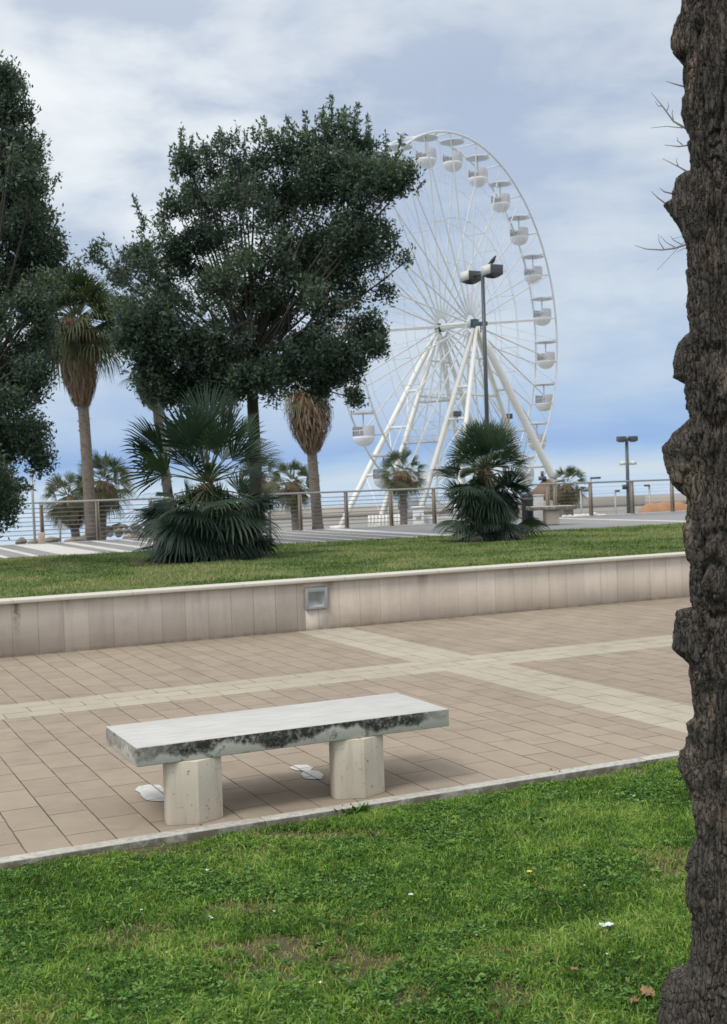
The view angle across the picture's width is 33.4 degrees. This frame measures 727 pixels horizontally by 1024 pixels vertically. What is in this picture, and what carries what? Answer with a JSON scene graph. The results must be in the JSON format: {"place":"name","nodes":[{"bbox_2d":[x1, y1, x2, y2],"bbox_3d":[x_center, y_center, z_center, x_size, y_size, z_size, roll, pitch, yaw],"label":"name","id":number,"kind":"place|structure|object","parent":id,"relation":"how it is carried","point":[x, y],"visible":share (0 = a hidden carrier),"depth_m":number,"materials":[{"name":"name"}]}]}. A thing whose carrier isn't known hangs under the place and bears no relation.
{"place":"outdoors","nodes":[
{"label":"outdoors","id":0,"kind":"place"},
{"bbox_2d":[105,526,112,533],"bbox_3d":[-7.438,0.512,35.096,0.364,0.234,0.357,-3,2,-25],"label":"boulder","id":1,"kind":"object","parent":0,"point":[109,528],"visible":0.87,"depth_m":34.98,"materials":[{"name":"grey stone"}]},
{"bbox_2d":[111,523,121,529],"bbox_3d":[-7.139,0.424,35.075,0.312,0.218,0.366,-1,2,28],"label":"boulder","id":2,"kind":"object","parent":1,"relation":"on","point":[117,524],"visible":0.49,"depth_m":34.93,"materials":[{"name":"grey stone"}]},
{"bbox_2d":[114,528,122,535],"bbox_3d":[-6.912,0.564,34.228,0.289,0.229,0.315,-3,2,-25],"label":"boulder","id":3,"kind":"object","parent":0,"point":[117,532],"visible":0.85,"depth_m":34.12,"materials":[{"name":"grey stone"}]},
{"bbox_2d":[122,529,130,533],"bbox_3d":[-6.687,0.540,34.195,0.261,0.153,0.218,-3,2,-25],"label":"boulder","id":4,"kind":"object","parent":3,"relation":"on","point":[128,532],"visible":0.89,"depth_m":34.11,"materials":[{"name":"grey stone"}]},
{"bbox_2d":[130,523,142,531],"bbox_3d":[-6.454,0.434,34.304,0.346,0.268,0.349,-1,2,24],"label":"boulder","id":5,"kind":"object","parent":4,"relation":"on","point":[135,529],"visible":0.51,"depth_m":34.19,"materials":[{"name":"grey stone"}]},
{"bbox_2d":[118,359,174,499],"bbox_3d":[-5.769,-1.958,33.034,1.731,5.369,1.753,-3,2,-25],"label":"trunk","id":6,"kind":"object","parent":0,"point":[165,483],"visible":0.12,"depth_m":32.88,"materials":[{"name":"brown plant"}]},
{"bbox_2d":[0,472,679,544],"bbox_3d":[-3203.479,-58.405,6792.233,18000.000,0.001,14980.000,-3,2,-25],"label":"sea","id":7,"kind":"structure","parent":0,"point":[641,489],"depth_m":382.28,"materials":[{"name":"liquid"}]},
{"bbox_2d":[0,510,686,557],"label":"promenade","id":8,"kind":"structure","parent":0,"point":[583,522],"depth_m":28.89,"materials":[{"name":"grey concrete"}]},
{"bbox_2d":[59,519,60,541],"bbox_3d":[-7.749,0.837,31.001,0.046,1.300,0.046,-1,2,42],"label":"thin post","id":9,"kind":"object","parent":8,"relation":"on","point":[60,530],"visible":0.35,"depth_m":30.97,"materials":[{"name":"metal"}]},
{"bbox_2d":[41,469,84,536],"bbox_3d":[-8.059,-0.138,32.980,1.623,2.060,1.716,-3,2,-25],"label":"palm tree","id":10,"kind":"object","parent":8,"relation":"on","point":[55,484],"visible":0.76,"depth_m":32.77,"materials":[{"name":"green plant"}]},
{"bbox_2d":[21,263,128,540],"bbox_3d":[-7.192,-2.767,31.066,3.158,7.166,3.363,-3,2,-25],"label":"palm tree","id":11,"kind":"object","parent":8,"relation":"on","point":[83,355],"visible":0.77,"depth_m":30.67,"materials":[{"name":"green plant"}]},
{"bbox_2d":[68,450,138,539],"bbox_3d":[-7.531,-0.500,34.998,1.985,2.718,2.070,-1,2,30],"label":"palm tree","id":12,"kind":"object","parent":8,"relation":"on","point":[104,489],"visible":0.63,"depth_m":34.81,"materials":[{"name":"green plant"}]},
{"bbox_2d":[68,91,426,539],"bbox_3d":[-2.250,-3.994,25.092,7.297,9.393,4.027,-2,1,-5],"label":"evergreen tree","id":13,"kind":"object","parent":8,"relation":"on","point":[155,337],"visible":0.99,"depth_m":24.40,"materials":[{"name":"green plant"}]},
{"bbox_2d":[278,384,333,529],"bbox_3d":[-1.399,-1.738,32.030,1.670,4.591,1.730,-3,2,-25],"label":"palm tree","id":14,"kind":"object","parent":8,"relation":"on","point":[308,423],"visible":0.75,"depth_m":31.73,"materials":[{"name":"brown plant"}]},
{"bbox_2d":[0,522,685,598],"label":"raised lawn","id":15,"kind":"structure","parent":8,"relation":"on","point":[140,561],"depth_m":18.29,"materials":[{"name":"green plant"}]},
{"bbox_2d":[0,49,79,539],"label":"evergreen tree","id":16,"kind":"object","parent":15,"relation":"on","point":[31,282],"visible":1,"depth_m":19.12,"materials":[{"name":"green plant"}]},
{"bbox_2d":[115,383,301,563],"bbox_3d":[-2.591,-0.335,19.602,2.944,3.627,3.085,-3,2,-25],"label":"fan palm","id":17,"kind":"object","parent":15,"relation":"on","point":[217,523],"visible":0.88,"depth_m":19.09,"materials":[{"name":"green plant"}]},
{"bbox_2d":[426,417,549,542],"bbox_3d":[2.308,-0.407,23.088,2.323,2.902,2.168,-3,2,-25],"label":"fan palm","id":18,"kind":"object","parent":15,"relation":"on","point":[485,504],"visible":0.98,"depth_m":22.73,"materials":[{"name":"green plant"}]},
{"bbox_2d":[0,511,685,557],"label":"promenade stripe","id":19,"kind":"object","parent":8,"relation":"on","point":[53,548],"visible":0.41,"depth_m":27.02,"materials":[{"name":"white stone"}]},
{"bbox_2d":[30,471,38,543],"bbox_3d":[-7.724,-0.107,28.531,0.180,1.727,0.120,-2,1,0],"label":"slim lamp","id":20,"kind":"object","parent":19,"relation":"on","point":[33,513],"visible":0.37,"depth_m":28.49,"materials":[{"name":"metal"}]},
{"bbox_2d":[38,532,44,543],"bbox_3d":[-7.577,0.615,28.524,0.140,0.270,0.150,-3,2,-25],"label":"beige box","id":21,"kind":"object","parent":19,"relation":"on","point":[41,537],"visible":1,"depth_m":28.46,"materials":[{"name":"beige"}]},
{"bbox_2d":[0,479,685,540],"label":"railing","id":22,"kind":"object","parent":19,"relation":"on","point":[434,519],"visible":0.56,"depth_m":32.11,"materials":[{"name":"metal"}]},
{"bbox_2d":[460,264,502,460],"bbox_3d":[3.030,-2.847,30.205,0.388,6.408,1.320,-3,2,-29],"label":"street lamp","id":23,"kind":"object","parent":8,"relation":"on","point":[493,271],"visible":0.78,"depth_m":30.10,"materials":[{"name":"grey metal"}]},
{"bbox_2d":[488,255,496,263],"bbox_3d":[3.155,-6.167,29.693,0.200,0.243,0.116,-3,2,-25],"label":"bird","id":24,"kind":"object","parent":23,"relation":"on","point":[492,260],"visible":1,"depth_m":29.66},
{"bbox_2d":[521,494,533,524],"bbox_3d":[4.093,-0.067,30.255,0.320,0.780,0.320,-3,2,-25],"label":"litter bin","id":25,"kind":"object","parent":8,"relation":"on","point":[526,514],"visible":0.48,"depth_m":30.13,"materials":[{"name":"grey metal"}]},
{"bbox_2d":[533,494,543,520],"bbox_3d":[4.512,-0.096,31.490,0.330,0.709,0.270,-2,1,-7],"label":"cabinet","id":26,"kind":"object","parent":8,"relation":"on","point":[538,500],"visible":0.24,"depth_m":31.37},
{"bbox_2d":[526,505,575,524],"bbox_3d":[4.609,0.085,29.783,1.120,0.465,0.600,-2,1,-7],"label":"stone bench","id":27,"kind":"object","parent":8,"relation":"on","point":[550,515],"visible":0.94,"depth_m":29.61,"materials":[{"name":"grey stone"}]},
{"bbox_2d":[0,0,689,492],"label":"sky","id":28,"kind":"structure","parent":0,"point":[558,92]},
{"bbox_2d":[0,597,692,856],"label":"paving","id":29,"kind":"structure","parent":0,"point":[68,779],"depth_m":8.87,"materials":[{"name":"tile"}]},
{"bbox_2d":[135,784,163,800],"bbox_3d":[-1.170,1.568,6.764,0.160,0.001,0.416,-3,2,-25],"label":"paint spot","id":30,"kind":"object","parent":29,"relation":"on","point":[150,792],"visible":0.75,"depth_m":6.78,"materials":[{"name":"white paint"}]},
{"bbox_2d":[106,693,448,824],"bbox_3d":[-0.448,1.341,6.666,1.776,0.419,0.672,-3,2,-25],"label":"stone bench","id":31,"kind":"object","parent":29,"relation":"on","point":[187,752],"visible":1,"depth_m":6.48,"materials":[{"name":"stone"}]},
{"bbox_2d":[290,765,323,778],"bbox_3d":[-0.329,1.531,7.142,0.132,0.001,0.400,-2,2,-20],"label":"paint spot","id":32,"kind":"object","parent":29,"relation":"on","point":[308,773],"visible":1,"depth_m":7.12,"materials":[{"name":"white paint"}]},
{"bbox_2d":[0,635,672,719],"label":"paving band long","id":33,"kind":"object","parent":29,"relation":"on","point":[37,708],"depth_m":10.57,"materials":[{"name":"beige stone"}]},
{"bbox_2d":[0,751,679,868],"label":"kerb","id":34,"kind":"structure","parent":29,"relation":"on","point":[181,835],"depth_m":6.26,"materials":[{"name":"stone"}]},
{"bbox_2d":[0,552,689,657],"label":"retaining wall","id":35,"kind":"structure","parent":29,"relation":"on","point":[46,624],"depth_m":14.12,"materials":[{"name":"stone"}]},
{"bbox_2d":[304,587,327,609],"bbox_3d":[-0.572,1.000,14.111,0.282,0.247,0.145,-3,2,-25],"label":"recessed wall light","id":36,"kind":"object","parent":35,"relation":"attached to","point":[316,598],"visible":1,"depth_m":14.10,"materials":[{"name":"grey metal"}]},
{"bbox_2d":[299,627,693,732],"bbox_3d":[1.032,1.397,10.888,0.647,0.001,7.130,-3,2,-25],"label":"paving strip","id":37,"kind":"object","parent":29,"relation":"on","point":[673,715],"visible":1,"depth_m":9.91,"materials":[{"name":"beige stone"}]},
{"bbox_2d":[0,758,695,1023],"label":"lawn","id":38,"kind":"structure","parent":0,"point":[163,848],"depth_m":4.61,"materials":[{"name":"plant"}]},
{"bbox_2d":[0,763,695,1023],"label":"clover","id":39,"kind":"object","parent":38,"relation":"on","point":[387,1000],"visible":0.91,"depth_m":4.85,"materials":[{"name":"green plant"}]},
{"bbox_2d":[334,802,369,814],"bbox_3d":[-0.055,1.549,6.340,0.175,0.052,0.195,-1,2,26],"label":"weed","id":40,"kind":"object","parent":38,"relation":"on","point":[362,807],"visible":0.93,"depth_m":6.33,"materials":[{"name":"green plant"}]},
{"bbox_2d":[598,921,612,926],"bbox_3d":[0.921,1.572,4.616,0.066,0.015,0.046,-2,1,2],"label":"paper scrap","id":41,"kind":"object","parent":38,"relation":"on","point":[607,923],"visible":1,"depth_m":4.62,"materials":[{"name":"white paper"}]},
{"bbox_2d":[630,996,639,1002],"bbox_3d":[0.884,1.592,3.951,0.038,0.017,0.036,-3,2,-25],"label":"dry leaf","id":42,"kind":"object","parent":38,"relation":"on","point":[634,999],"visible":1,"depth_m":3.95,"materials":[{"name":"brown plant"}]},
{"bbox_2d":[640,984,655,995],"bbox_3d":[0.940,1.583,4.002,0.047,0.019,0.073,-2,1,0],"label":"dry leaf","id":43,"kind":"object","parent":38,"relation":"on","point":[644,990],"visible":1,"depth_m":4.01,"materials":[{"name":"brown plant"}]},
{"bbox_2d":[658,0,726,1023],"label":"rough tree","id":44,"kind":"object","parent":38,"relation":"on","point":[694,452],"visible":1,"depth_m":3.62,"materials":[{"name":"brown plant"}]},
{"bbox_2d":[266,506,642,530],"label":"quay","id":45,"kind":"structure","parent":0,"point":[364,522],"depth_m":116.84,"materials":[{"name":"concrete"}]},
{"bbox_2d":[233,457,283,530],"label":"palm tree","id":46,"kind":"object","parent":45,"relation":"on","point":[264,486],"visible":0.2,"depth_m":41.88,"materials":[{"name":"green plant"}]},
{"bbox_2d":[265,457,310,529],"bbox_3d":[-2.215,-0.534,37.973,1.636,2.380,1.721,-2,1,11],"label":"palm tree","id":47,"kind":"object","parent":45,"relation":"on","point":[292,487],"visible":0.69,"depth_m":37.81,"materials":[{"name":"green plant"}]},
{"bbox_2d":[368,514,394,526],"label":"white barrier","id":48,"kind":"object","parent":45,"relation":"on","point":[382,521],"visible":0.38,"depth_m":87.96,"materials":[{"name":"paint"}]},
{"bbox_2d":[394,514,399,524],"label":"white barrier","id":49,"kind":"object","parent":45,"relation":"on","point":[396,515],"visible":0.2,"depth_m":87.96,"materials":[{"name":"paint"}]},
{"bbox_2d":[376,446,428,524],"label":"palm tree","id":50,"kind":"object","parent":45,"relation":"on","point":[402,479],"visible":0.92,"depth_m":67.70,"materials":[{"name":"green plant"}]},
{"bbox_2d":[411,506,424,523],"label":"ticket booth","id":51,"kind":"object","parent":45,"relation":"on","point":[418,509],"visible":0.53,"depth_m":86.49,"materials":[{"name":"white paint"}]},
{"bbox_2d":[424,515,437,523],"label":"generator box","id":52,"kind":"object","parent":45,"relation":"on","point":[427,520],"visible":0.14,"depth_m":87.59,"materials":[{"name":"white metal"}]},
{"bbox_2d":[329,130,578,527],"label":"ferris wheel","id":53,"kind":"object","parent":45,"relation":"on","point":[364,436],"visible":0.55,"depth_m":99.37,"materials":[{"name":"white paint"}]},
{"bbox_2d":[265,493,686,520],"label":"breakwater","id":54,"kind":"object","parent":45,"relation":"on","point":[603,501],"visible":0.07,"depth_m":132.69,"materials":[{"name":"concrete"}]},
{"bbox_2d":[530,471,573,516],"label":"kiosk","id":55,"kind":"object","parent":45,"relation":"on","point":[540,489],"visible":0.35,"depth_m":74.43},
{"bbox_2d":[549,465,588,514],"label":"palm tree","id":56,"kind":"object","parent":45,"relation":"on","point":[566,490],"visible":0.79,"depth_m":71.68,"materials":[{"name":"green plant"}]},
{"bbox_2d":[580,489,587,513],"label":"lamp","id":57,"kind":"object","parent":45,"relation":"on","point":[584,490],"visible":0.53,"depth_m":61.93,"materials":[{"name":"metal"}]},
{"bbox_2d":[614,490,619,513],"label":"lamp","id":58,"kind":"object","parent":45,"relation":"on","point":[615,491],"visible":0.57,"depth_m":63.94,"materials":[{"name":"metal"}]},
{"bbox_2d":[616,436,637,512],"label":"street lamp","id":59,"kind":"object","parent":45,"relation":"on","point":[626,462],"visible":0.77,"depth_m":61.87,"materials":[{"name":"grey metal"}]},
{"bbox_2d":[644,484,650,502],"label":"lamp","id":60,"kind":"object","parent":45,"relation":"on","point":[646,485],"visible":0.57,"depth_m":59.93,"materials":[{"name":"metal"}]},
{"bbox_2d":[638,501,686,512],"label":"covered mound","id":61,"kind":"object","parent":45,"relation":"on","point":[664,506],"visible":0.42,"depth_m":57.51,"materials":[{"name":"orange fabric"}]},
{"bbox_2d":[635,81,686,304],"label":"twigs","id":62,"kind":"object","parent":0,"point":[677,165],"visible":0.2,"depth_m":14.00,"materials":[{"name":"brown wood"}]},
{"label":"boulder","id":63,"kind":"object","parent":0,"visible":0},
{"bbox_2d":[80,535,86,540],"bbox_3d":[-7.117,0.685,31.012,0.372,0.226,0.357,-3,2,-25],"label":"boulder","id":64,"kind":"object","parent":63,"relation":"on","point":[83,538],"visible":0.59,"depth_m":30.84,"materials":[{"name":"grey stone"}]},
{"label":"boulder","id":65,"kind":"object","parent":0,"visible":0},
{"bbox_2d":[15,537,27,543],"bbox_3d":[-8.749,0.747,30.985,0.325,0.213,0.315,-3,2,-25],"label":"boulder","id":66,"kind":"object","parent":65,"relation":"on","point":[18,541],"visible":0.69,"depth_m":30.89,"materials":[{"name":"grey stone"}]},
{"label":"boulder","id":67,"kind":"object","parent":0,"visible":0},
{"bbox_2d":[45,536,59,542],"bbox_3d":[-7.957,0.728,31.004,0.362,0.208,0.353,-3,2,-25],"label":"boulder","id":68,"kind":"object","parent":67,"relation":"on","point":[52,540],"visible":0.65,"depth_m":30.88,"materials":[{"name":"grey stone"}]}
]}

